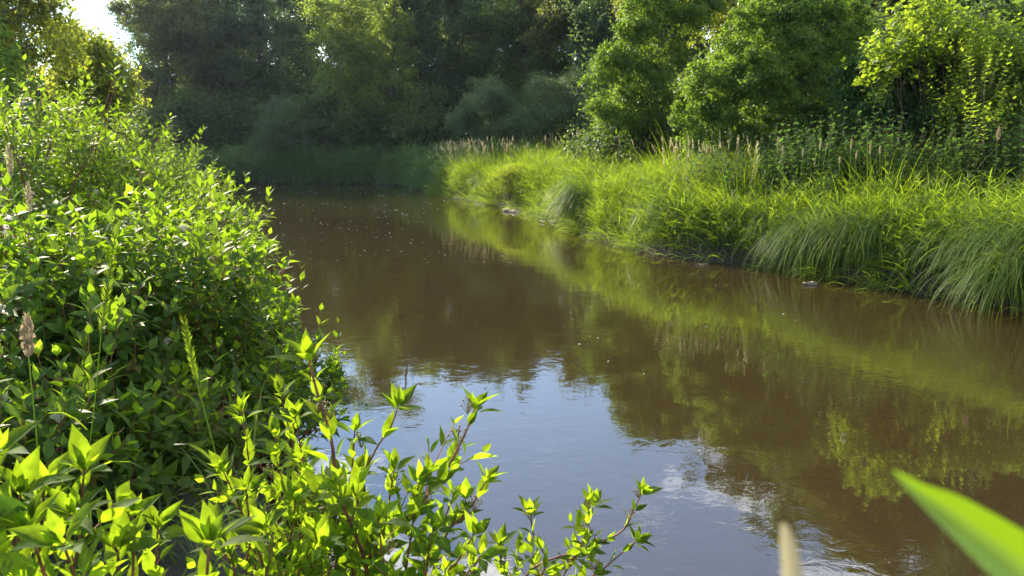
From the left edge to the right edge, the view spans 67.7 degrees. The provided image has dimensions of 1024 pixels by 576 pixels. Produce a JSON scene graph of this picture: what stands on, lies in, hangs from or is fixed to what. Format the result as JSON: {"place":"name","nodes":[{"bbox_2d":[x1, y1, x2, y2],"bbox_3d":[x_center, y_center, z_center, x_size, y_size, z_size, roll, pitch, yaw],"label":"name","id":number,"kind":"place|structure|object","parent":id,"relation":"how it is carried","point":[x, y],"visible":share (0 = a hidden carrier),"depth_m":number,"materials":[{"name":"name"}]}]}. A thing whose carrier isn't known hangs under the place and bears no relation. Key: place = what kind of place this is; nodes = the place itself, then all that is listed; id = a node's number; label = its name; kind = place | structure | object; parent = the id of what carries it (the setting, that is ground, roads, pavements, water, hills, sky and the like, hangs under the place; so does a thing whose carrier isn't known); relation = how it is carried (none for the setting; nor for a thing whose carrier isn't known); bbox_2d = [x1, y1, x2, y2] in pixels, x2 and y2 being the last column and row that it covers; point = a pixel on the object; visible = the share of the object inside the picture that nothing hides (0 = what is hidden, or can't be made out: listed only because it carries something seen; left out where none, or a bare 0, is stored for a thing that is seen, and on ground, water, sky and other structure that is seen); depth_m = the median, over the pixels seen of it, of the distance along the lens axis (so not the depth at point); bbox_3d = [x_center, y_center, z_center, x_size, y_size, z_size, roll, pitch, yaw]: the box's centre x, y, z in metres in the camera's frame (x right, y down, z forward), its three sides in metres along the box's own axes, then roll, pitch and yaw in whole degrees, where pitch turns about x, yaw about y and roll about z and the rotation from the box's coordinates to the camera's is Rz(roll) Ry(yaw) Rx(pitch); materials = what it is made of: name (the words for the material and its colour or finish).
{"place":"outdoors","nodes":[
{"label":"outdoors","id":0,"kind":"place"},
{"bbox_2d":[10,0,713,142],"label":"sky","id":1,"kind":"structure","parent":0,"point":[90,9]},
{"bbox_2d":[0,165,1023,575],"bbox_3d":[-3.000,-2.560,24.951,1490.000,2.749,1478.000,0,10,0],"label":"ground","id":2,"kind":"structure","parent":0,"point":[180,551],"depth_m":13.31,"materials":[{"name":"soil"}]},
{"bbox_2d":[0,142,34,385],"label":"seed stalk","id":3,"kind":"object","parent":2,"relation":"on","point":[10,160],"visible":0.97,"depth_m":4.15,"materials":[{"name":"beige plant"}]},
{"bbox_2d":[0,17,57,115],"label":"tree","id":4,"kind":"object","parent":2,"relation":"on","point":[4,59],"visible":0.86,"depth_m":13.41,"materials":[{"name":"green plant"}]},
{"bbox_2d":[10,181,48,395],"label":"seed stalk","id":5,"kind":"object","parent":2,"relation":"on","point":[29,200],"visible":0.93,"depth_m":4.02,"materials":[{"name":"beige plant"}]},
{"bbox_2d":[0,76,62,177],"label":"understory shrub","id":6,"kind":"object","parent":2,"relation":"on","point":[23,117],"visible":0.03,"depth_m":38.15,"materials":[{"name":"green plant"}]},
{"bbox_2d":[0,312,102,511],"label":"seed stalk","id":7,"kind":"object","parent":2,"relation":"on","point":[28,336],"visible":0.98,"depth_m":2.47,"materials":[{"name":"beige plant"}]},
{"bbox_2d":[0,0,105,197],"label":"tree","id":8,"kind":"object","parent":2,"relation":"on","point":[37,12],"visible":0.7,"depth_m":15.93,"materials":[{"name":"green plant"}]},
{"bbox_2d":[2,61,103,180],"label":"understory shrub","id":9,"kind":"object","parent":2,"relation":"on","point":[38,92],"visible":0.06,"depth_m":44.44,"materials":[{"name":"green plant"}]},
{"bbox_2d":[0,68,133,256],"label":"dogwood shrub","id":10,"kind":"object","parent":2,"relation":"on","point":[59,157],"visible":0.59,"depth_m":8.09,"materials":[{"name":"green plant"}]},
{"bbox_2d":[0,179,147,389],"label":"dogwood shrub","id":11,"kind":"object","parent":2,"relation":"on","point":[57,220],"visible":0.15,"depth_m":4.73,"materials":[{"name":"green plant"}]},
{"bbox_2d":[0,283,168,551],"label":"dogwood shrub","id":12,"kind":"object","parent":2,"relation":"on","point":[49,435],"visible":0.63,"depth_m":3.51,"materials":[{"name":"green plant"}]},
{"bbox_2d":[0,42,179,244],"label":"dogwood shrub","id":13,"kind":"object","parent":2,"relation":"on","point":[128,168],"visible":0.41,"depth_m":8.97,"materials":[{"name":"green plant"}]},
{"bbox_2d":[0,419,185,575],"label":"dogwood bush","id":14,"kind":"object","parent":2,"relation":"on","point":[56,509],"visible":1,"depth_m":1.28,"materials":[{"name":"green plant"}]},
{"bbox_2d":[29,7,160,162],"bbox_3d":[-10.177,-4.200,18.543,3.786,5.572,2.321,10,14,42],"label":"pale tree","id":15,"kind":"object","parent":2,"relation":"on","point":[101,52],"visible":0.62,"depth_m":17.79,"materials":[{"name":"green plant"}]},
{"bbox_2d":[49,251,145,540],"bbox_3d":[-1.705,0.559,3.063,0.418,1.465,0.066,0,10,0],"label":"seed stalk","id":16,"kind":"object","parent":2,"relation":"on","point":[103,313],"visible":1,"depth_m":2.98,"materials":[{"name":"green plant"}]},
{"bbox_2d":[35,97,165,149],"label":"understory shrub","id":17,"kind":"object","parent":2,"relation":"on","point":[131,123],"visible":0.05,"depth_m":52.95,"materials":[{"name":"green plant"}]},
{"bbox_2d":[10,108,217,223],"bbox_3d":[-5.534,-1.308,10.766,2.836,2.526,2.663,0,10,0],"label":"dogwood shrub","id":18,"kind":"object","parent":2,"relation":"on","point":[179,163],"visible":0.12,"depth_m":10.71,"materials":[{"name":"green plant"}]},
{"bbox_2d":[0,164,237,406],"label":"dogwood shrub","id":19,"kind":"object","parent":2,"relation":"on","point":[125,338],"visible":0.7,"depth_m":4.35,"materials":[{"name":"green plant"}]},
{"bbox_2d":[57,120,195,193],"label":"dogwood shrub","id":20,"kind":"object","parent":2,"relation":"on","point":[142,149],"visible":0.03,"depth_m":17.15,"materials":[{"name":"green plant"}]},
{"bbox_2d":[0,293,273,528],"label":"dogwood shrub","id":21,"kind":"object","parent":2,"relation":"on","point":[175,424],"visible":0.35,"depth_m":3.94,"materials":[{"name":"green plant"}]},
{"bbox_2d":[44,119,235,215],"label":"dogwood shrub","id":22,"kind":"object","parent":2,"relation":"on","point":[203,179],"visible":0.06,"depth_m":12.92,"materials":[{"name":"green plant"}]},
{"bbox_2d":[0,129,282,386],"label":"dogwood shrub","id":23,"kind":"object","parent":2,"relation":"on","point":[219,277],"visible":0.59,"depth_m":5.00,"materials":[{"name":"green plant"}]},
{"bbox_2d":[33,152,269,269],"bbox_3d":[-3.767,-0.520,8.236,2.238,1.879,2.126,-9,13,-39],"label":"dogwood shrub","id":24,"kind":"object","parent":2,"relation":"on","point":[102,206],"visible":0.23,"depth_m":8.08,"materials":[{"name":"green plant"}]},
{"bbox_2d":[99,126,214,201],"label":"dogwood shrub","id":25,"kind":"object","parent":2,"relation":"on","point":[191,168],"visible":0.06,"depth_m":15.32,"materials":[{"name":"green plant"}]},
{"bbox_2d":[124,97,199,148],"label":"understory shrub","id":26,"kind":"object","parent":2,"relation":"on","point":[154,117],"visible":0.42,"depth_m":55.66,"materials":[{"name":"green plant"}]},
{"bbox_2d":[100,0,233,139],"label":"woodland tree","id":27,"kind":"object","parent":2,"relation":"on","point":[182,24],"visible":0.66,"depth_m":58.41,"materials":[{"name":"green plant"}]},
{"bbox_2d":[97,0,238,148],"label":"woodland tree","id":28,"kind":"object","parent":2,"relation":"on","point":[162,77],"visible":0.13,"depth_m":61.20,"materials":[{"name":"green plant"}]},
{"bbox_2d":[0,373,343,575],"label":"shrub","id":29,"kind":"object","parent":2,"relation":"on","point":[160,511],"visible":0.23,"depth_m":3.63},
{"bbox_2d":[65,225,302,409],"bbox_3d":[-2.623,0.435,6.196,1.964,1.906,1.744,-9,14,-40],"label":"dogwood shrub","id":30,"kind":"object","parent":2,"relation":"on","point":[286,298],"visible":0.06,"depth_m":6.21,"materials":[{"name":"green plant"}]},
{"bbox_2d":[95,169,281,276],"bbox_3d":[-3.844,-0.481,8.950,2.164,1.841,2.079,0,10,0],"label":"dogwood shrub","id":31,"kind":"object","parent":2,"relation":"on","point":[247,180],"visible":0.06,"depth_m":8.92,"materials":[{"name":"green plant"}]},
{"bbox_2d":[135,83,256,152],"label":"understory shrub","id":32,"kind":"object","parent":2,"relation":"on","point":[202,101],"visible":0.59,"depth_m":57.99,"materials":[{"name":"green plant"}]},
{"bbox_2d":[145,59,250,149],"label":"understory shrub","id":33,"kind":"object","parent":2,"relation":"on","point":[214,78],"visible":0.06,"depth_m":62.34,"materials":[{"name":"green plant"}]},
{"bbox_2d":[9,383,387,575],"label":"undergrowth grass","id":34,"kind":"structure","parent":2,"relation":"on","point":[95,550],"depth_m":3.44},
{"bbox_2d":[61,300,351,481],"bbox_3d":[-1.980,0.679,5.124,1.836,1.317,1.621,0,10,0],"label":"dogwood shrub","id":35,"kind":"object","parent":2,"relation":"on","point":[252,382],"visible":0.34,"depth_m":5.04,"materials":[{"name":"green plant"}]},
{"bbox_2d":[161,0,268,97],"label":"woodland tree","id":36,"kind":"object","parent":2,"relation":"on","point":[212,5],"visible":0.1,"depth_m":64.53,"materials":[{"name":"green plant"}]},
{"bbox_2d":[174,313,271,575],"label":"seed stalk","id":37,"kind":"object","parent":2,"relation":"on","point":[195,375],"visible":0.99,"depth_m":3.02,"materials":[{"name":"green plant"}]},
{"bbox_2d":[175,500,271,575],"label":"dogwood bush","id":38,"kind":"object","parent":2,"relation":"on","point":[205,528],"visible":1,"depth_m":1.03,"materials":[{"name":"green plant"}]},
{"bbox_2d":[189,93,283,153],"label":"understory shrub","id":39,"kind":"object","parent":2,"relation":"on","point":[224,131],"visible":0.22,"depth_m":59.27,"materials":[{"name":"green plant"}]},
{"bbox_2d":[162,336,317,469],"bbox_3d":[-2.181,0.839,5.572,1.375,1.179,1.327,6,12,30],"label":"dogwood shrub","id":40,"kind":"object","parent":2,"relation":"on","point":[286,373],"visible":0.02,"depth_m":5.58,"materials":[{"name":"green plant"}]},
{"bbox_2d":[195,0,316,111],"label":"woodland tree","id":41,"kind":"object","parent":2,"relation":"on","point":[279,39],"visible":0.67,"depth_m":61.37,"materials":[{"name":"green plant"}]},
{"bbox_2d":[201,265,310,367],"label":"dogwood shrub","id":42,"kind":"object","parent":2,"relation":"on","point":[302,277],"visible":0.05,"depth_m":7.14,"materials":[{"name":"green plant"}]},
{"bbox_2d":[204,50,312,148],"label":"understory shrub","id":43,"kind":"object","parent":2,"relation":"on","point":[245,80],"visible":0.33,"depth_m":61.06,"materials":[{"name":"green plant"}]},
{"bbox_2d":[185,373,361,575],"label":"dogwood bush","id":44,"kind":"object","parent":2,"relation":"on","point":[320,544],"visible":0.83,"depth_m":1.91,"materials":[{"name":"green plant"}]},
{"bbox_2d":[194,301,354,472],"bbox_3d":[-1.902,0.809,6.011,1.392,1.497,1.355,0,10,0],"label":"dogwood shrub","id":45,"kind":"object","parent":2,"relation":"on","point":[333,372],"visible":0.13,"depth_m":5.91,"materials":[{"name":"green plant"}]},
{"bbox_2d":[245,92,318,163],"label":"round bush","id":46,"kind":"object","parent":2,"relation":"on","point":[286,129],"visible":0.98,"depth_m":52.72,"materials":[{"name":"green plant"}]},
{"bbox_2d":[254,0,339,92],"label":"woodland tree","id":47,"kind":"object","parent":2,"relation":"on","point":[315,27],"visible":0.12,"depth_m":72.53,"materials":[{"name":"green plant"}]},
{"bbox_2d":[241,86,363,159],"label":"understory shrub","id":48,"kind":"object","parent":2,"relation":"on","point":[321,103],"visible":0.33,"depth_m":55.47,"materials":[{"name":"green plant"}]},
{"bbox_2d":[262,52,361,130],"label":"understory shrub","id":49,"kind":"object","parent":2,"relation":"on","point":[302,86],"visible":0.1,"depth_m":63.86,"materials":[{"name":"green plant"}]},
{"bbox_2d":[101,132,545,195],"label":"bank grass","id":50,"kind":"structure","parent":2,"relation":"on","point":[410,167],"depth_m":52.17,"materials":[{"name":"plant"}]},
{"bbox_2d":[283,71,400,150],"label":"understory shrub","id":51,"kind":"object","parent":2,"relation":"on","point":[320,115],"visible":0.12,"depth_m":56.36,"materials":[{"name":"green plant"}]},
{"bbox_2d":[292,0,445,149],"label":"overhanging tree","id":52,"kind":"object","parent":2,"relation":"on","point":[344,38],"visible":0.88,"depth_m":52.84,"materials":[{"name":"green plant"}]},
{"bbox_2d":[318,0,425,127],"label":"woodland tree","id":53,"kind":"object","parent":2,"relation":"on","point":[413,43],"visible":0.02,"depth_m":61.79,"materials":[{"name":"green plant"}]},
{"bbox_2d":[241,328,507,575],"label":"dogwood bush","id":54,"kind":"object","parent":2,"relation":"on","point":[379,526],"visible":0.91,"depth_m":1.84,"materials":[{"name":"green plant"}]},
{"bbox_2d":[308,78,460,162],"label":"understory shrub","id":55,"kind":"object","parent":2,"relation":"on","point":[370,123],"visible":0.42,"depth_m":54.25,"materials":[{"name":"green plant"}]},
{"bbox_2d":[348,0,475,152],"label":"woodland tree","id":56,"kind":"object","parent":2,"relation":"on","point":[428,42],"visible":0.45,"depth_m":57.49,"materials":[{"name":"green plant"}]},
{"bbox_2d":[357,61,480,140],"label":"understory shrub","id":57,"kind":"object","parent":2,"relation":"on","point":[435,77],"visible":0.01,"depth_m":63.25,"materials":[{"name":"green plant"}]},
{"bbox_2d":[375,78,476,151],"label":"understory shrub","id":58,"kind":"object","parent":2,"relation":"on","point":[427,123],"visible":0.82,"depth_m":52.69,"materials":[{"name":"green plant"}]},
{"bbox_2d":[410,0,511,142],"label":"woodland tree","id":59,"kind":"object","parent":2,"relation":"on","point":[480,38],"visible":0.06,"depth_m":63.92,"materials":[{"name":"green plant"}]},
{"bbox_2d":[447,60,524,147],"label":"understory shrub","id":60,"kind":"object","parent":2,"relation":"on","point":[480,76],"visible":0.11,"depth_m":57.87,"materials":[{"name":"green plant"}]},
{"bbox_2d":[441,74,536,146],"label":"willow bush","id":61,"kind":"object","parent":2,"relation":"on","point":[491,88],"visible":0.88,"depth_m":42.94,"materials":[{"name":"green plant"}]},
{"bbox_2d":[440,0,557,147],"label":"woodland tree","id":62,"kind":"object","parent":2,"relation":"on","point":[476,54],"visible":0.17,"depth_m":58.13,"materials":[{"name":"green plant"}]},
{"bbox_2d":[476,162,537,199],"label":"clump","id":63,"kind":"object","parent":2,"relation":"on","point":[509,170],"visible":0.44,"depth_m":30.45,"materials":[{"name":"green plant"}]},
{"bbox_2d":[470,0,587,148],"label":"woodland tree","id":64,"kind":"object","parent":2,"relation":"on","point":[508,17],"visible":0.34,"depth_m":54.12,"materials":[{"name":"green plant"}]},
{"bbox_2d":[487,67,575,149],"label":"understory shrub","id":65,"kind":"object","parent":2,"relation":"on","point":[513,142],"visible":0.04,"depth_m":53.57,"materials":[{"name":"green plant"}]},
{"bbox_2d":[498,63,594,148],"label":"willow bush","id":66,"kind":"object","parent":2,"relation":"on","point":[542,83],"visible":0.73,"depth_m":41.27,"materials":[{"name":"green plant"}]},
{"bbox_2d":[519,88,592,152],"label":"understory shrub","id":67,"kind":"object","parent":2,"relation":"on","point":[563,130],"visible":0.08,"depth_m":44.61,"materials":[{"name":"green plant"}]},
{"bbox_2d":[514,0,618,144],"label":"woodland tree","id":68,"kind":"object","parent":2,"relation":"on","point":[545,10],"visible":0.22,"depth_m":50.85,"materials":[{"name":"green plant"}]},
{"bbox_2d":[488,474,662,575],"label":"dogwood bush","id":69,"kind":"object","parent":2,"relation":"on","point":[501,538],"visible":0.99,"depth_m":2.47,"materials":[{"name":"green plant"}]},
{"bbox_2d":[548,46,662,146],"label":"understory shrub","id":70,"kind":"object","parent":2,"relation":"on","point":[583,104],"visible":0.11,"depth_m":40.08,"materials":[{"name":"green plant"}]},
{"bbox_2d":[553,0,662,89],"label":"woodland tree","id":71,"kind":"object","parent":2,"relation":"on","point":[590,18],"visible":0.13,"depth_m":46.91,"materials":[{"name":"green plant"}]},
{"bbox_2d":[546,88,689,170],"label":"understory shrub","id":72,"kind":"object","parent":2,"relation":"on","point":[599,145],"visible":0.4,"depth_m":27.27,"materials":[{"name":"green plant"}]},
{"bbox_2d":[569,73,737,166],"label":"understory shrub","id":73,"kind":"object","parent":2,"relation":"on","point":[679,86],"visible":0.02,"depth_m":28.41,"materials":[{"name":"green plant"}]},
{"bbox_2d":[577,0,734,166],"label":"sunlit tree","id":74,"kind":"object","parent":2,"relation":"on","point":[635,66],"visible":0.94,"depth_m":25.74,"materials":[{"name":"green plant"}]},
{"bbox_2d":[606,0,735,80],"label":"woodland tree","id":75,"kind":"object","parent":2,"relation":"on","point":[616,3],"visible":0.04,"depth_m":41.54,"materials":[{"name":"green plant"}]},
{"bbox_2d":[680,0,750,51],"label":"pale tree","id":76,"kind":"object","parent":2,"relation":"on","point":[718,24],"visible":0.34,"depth_m":27.93,"materials":[{"name":"green plant"}]},
{"bbox_2d":[674,30,761,156],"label":"understory shrub","id":77,"kind":"object","parent":2,"relation":"on","point":[705,50],"visible":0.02,"depth_m":30.36,"materials":[{"name":"green plant"}]},
{"bbox_2d":[418,119,1023,313],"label":"bank grass","id":78,"kind":"structure","parent":2,"relation":"on","point":[606,200],"depth_m":17.19,"materials":[{"name":"plant"}]},
{"bbox_2d":[427,117,1022,197],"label":"seed heads","id":79,"kind":"object","parent":2,"relation":"on","point":[482,143],"visible":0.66,"depth_m":19.97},
{"bbox_2d":[685,135,774,203],"bbox_3d":[5.441,-2.698,18.549,2.788,2.014,2.506,10,15,44],"label":"weed patch","id":80,"kind":"object","parent":2,"relation":"on","point":[728,171],"visible":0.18,"depth_m":18.17,"materials":[{"name":"green plant"}]},
{"bbox_2d":[465,162,1023,325],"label":"drooping grass","id":81,"kind":"structure","parent":2,"relation":"on","point":[1010,276],"depth_m":13.65,"materials":[{"name":"plant"}]},
{"bbox_2d":[667,0,884,158],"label":"round bush","id":82,"kind":"object","parent":2,"relation":"on","point":[791,36],"visible":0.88,"depth_m":20.00,"materials":[{"name":"green plant"}]},
{"bbox_2d":[691,0,865,67],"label":"woodland tree","id":83,"kind":"object","parent":2,"relation":"on","point":[721,28],"visible":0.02,"depth_m":39.72,"materials":[{"name":"green plant"}]},
{"bbox_2d":[719,118,847,207],"bbox_3d":[6.412,-2.681,17.492,2.741,2.397,2.982,7,13,34],"label":"weed patch","id":84,"kind":"object","parent":2,"relation":"on","point":[771,166],"visible":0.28,"depth_m":17.15,"materials":[{"name":"green plant"}]},
{"bbox_2d":[780,523,801,575],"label":"dry stalk","id":85,"kind":"object","parent":2,"relation":"on","point":[790,561],"visible":1,"depth_m":0.23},
{"bbox_2d":[700,0,883,162],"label":"understory shrub","id":86,"kind":"object","parent":2,"relation":"on","point":[870,17],"visible":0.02,"depth_m":24.93,"materials":[{"name":"green plant"}]},
{"bbox_2d":[770,106,899,214],"bbox_3d":[7.140,-2.641,16.697,2.805,2.582,3.108,0,10,0],"label":"weed patch","id":87,"kind":"object","parent":2,"relation":"on","point":[829,166],"visible":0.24,"depth_m":16.45,"materials":[{"name":"green plant"}]},
{"bbox_2d":[744,0,927,161],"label":"understory shrub","id":88,"kind":"object","parent":2,"relation":"on","point":[880,22],"visible":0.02,"depth_m":22.93,"materials":[{"name":"green plant"}]},
{"bbox_2d":[807,103,974,209],"bbox_3d":[7.951,-2.500,16.092,3.136,2.597,3.080,7,13,35],"label":"weed patch","id":89,"kind":"object","parent":2,"relation":"on","point":[877,161],"visible":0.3,"depth_m":15.74,"materials":[{"name":"green plant"}]},
{"bbox_2d":[848,0,945,25],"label":"woodland tree","id":90,"kind":"object","parent":2,"relation":"on","point":[889,4],"visible":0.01,"depth_m":29.51,"materials":[{"name":"green plant"}]},
{"bbox_2d":[818,28,1023,165],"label":"dark bush","id":91,"kind":"object","parent":2,"relation":"on","point":[843,90],"visible":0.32,"depth_m":17.28,"materials":[{"name":"green plant"}]},
{"bbox_2d":[824,0,1023,160],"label":"understory shrub","id":92,"kind":"object","parent":2,"relation":"on","point":[1004,7],"visible":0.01,"depth_m":20.56,"materials":[{"name":"green plant"}]},
{"bbox_2d":[834,0,1023,160],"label":"understory shrub","id":93,"kind":"object","parent":2,"relation":"on","point":[980,13],"visible":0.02,"depth_m":20.65,"materials":[{"name":"green plant"}]},
{"bbox_2d":[842,106,1019,203],"bbox_3d":[8.675,-2.529,15.905,3.434,2.600,2.770,0,10,0],"label":"weed patch","id":94,"kind":"object","parent":2,"relation":"on","point":[926,158],"visible":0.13,"depth_m":15.32,"materials":[{"name":"green plant"}]},
{"bbox_2d":[839,0,1023,164],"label":"tree","id":95,"kind":"object","parent":2,"relation":"on","point":[956,24],"visible":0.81,"depth_m":16.48,"materials":[{"name":"green plant"}]},
{"bbox_2d":[871,0,1012,32],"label":"woodland tree","id":96,"kind":"object","parent":2,"relation":"on","point":[968,2],"visible":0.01,"depth_m":28.38,"materials":[{"name":"green plant"}]},
{"bbox_2d":[877,103,1023,210],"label":"weed patch","id":97,"kind":"object","parent":2,"relation":"on","point":[984,145],"visible":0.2,"depth_m":14.93,"materials":[{"name":"green plant"}]},
{"bbox_2d":[887,0,1023,154],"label":"understory shrub","id":98,"kind":"object","parent":2,"relation":"on","point":[1018,1],"depth_m":20.41,"materials":[{"name":"green plant"}]},
{"bbox_2d":[892,470,1023,575],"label":"broad grass","id":99,"kind":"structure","parent":2,"relation":"on","point":[989,543],"depth_m":0.23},
{"bbox_2d":[917,16,1023,182],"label":"young saplings","id":100,"kind":"object","parent":2,"relation":"on","point":[986,63],"visible":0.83,"depth_m":15.66,"materials":[{"name":"green plant"}]},
{"bbox_2d":[928,109,1023,213],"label":"weed patch","id":101,"kind":"object","parent":2,"relation":"on","point":[1017,153],"visible":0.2,"depth_m":14.75,"materials":[{"name":"green plant"}]},
{"bbox_2d":[938,38,1023,159],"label":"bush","id":102,"kind":"object","parent":2,"relation":"on","point":[1022,81],"visible":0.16,"depth_m":16.00,"materials":[{"name":"green plant"}]},
{"bbox_2d":[176,183,1023,575],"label":"river water","id":103,"kind":"structure","parent":0,"point":[738,413],"depth_m":8.12,"materials":[{"name":"liquid"}]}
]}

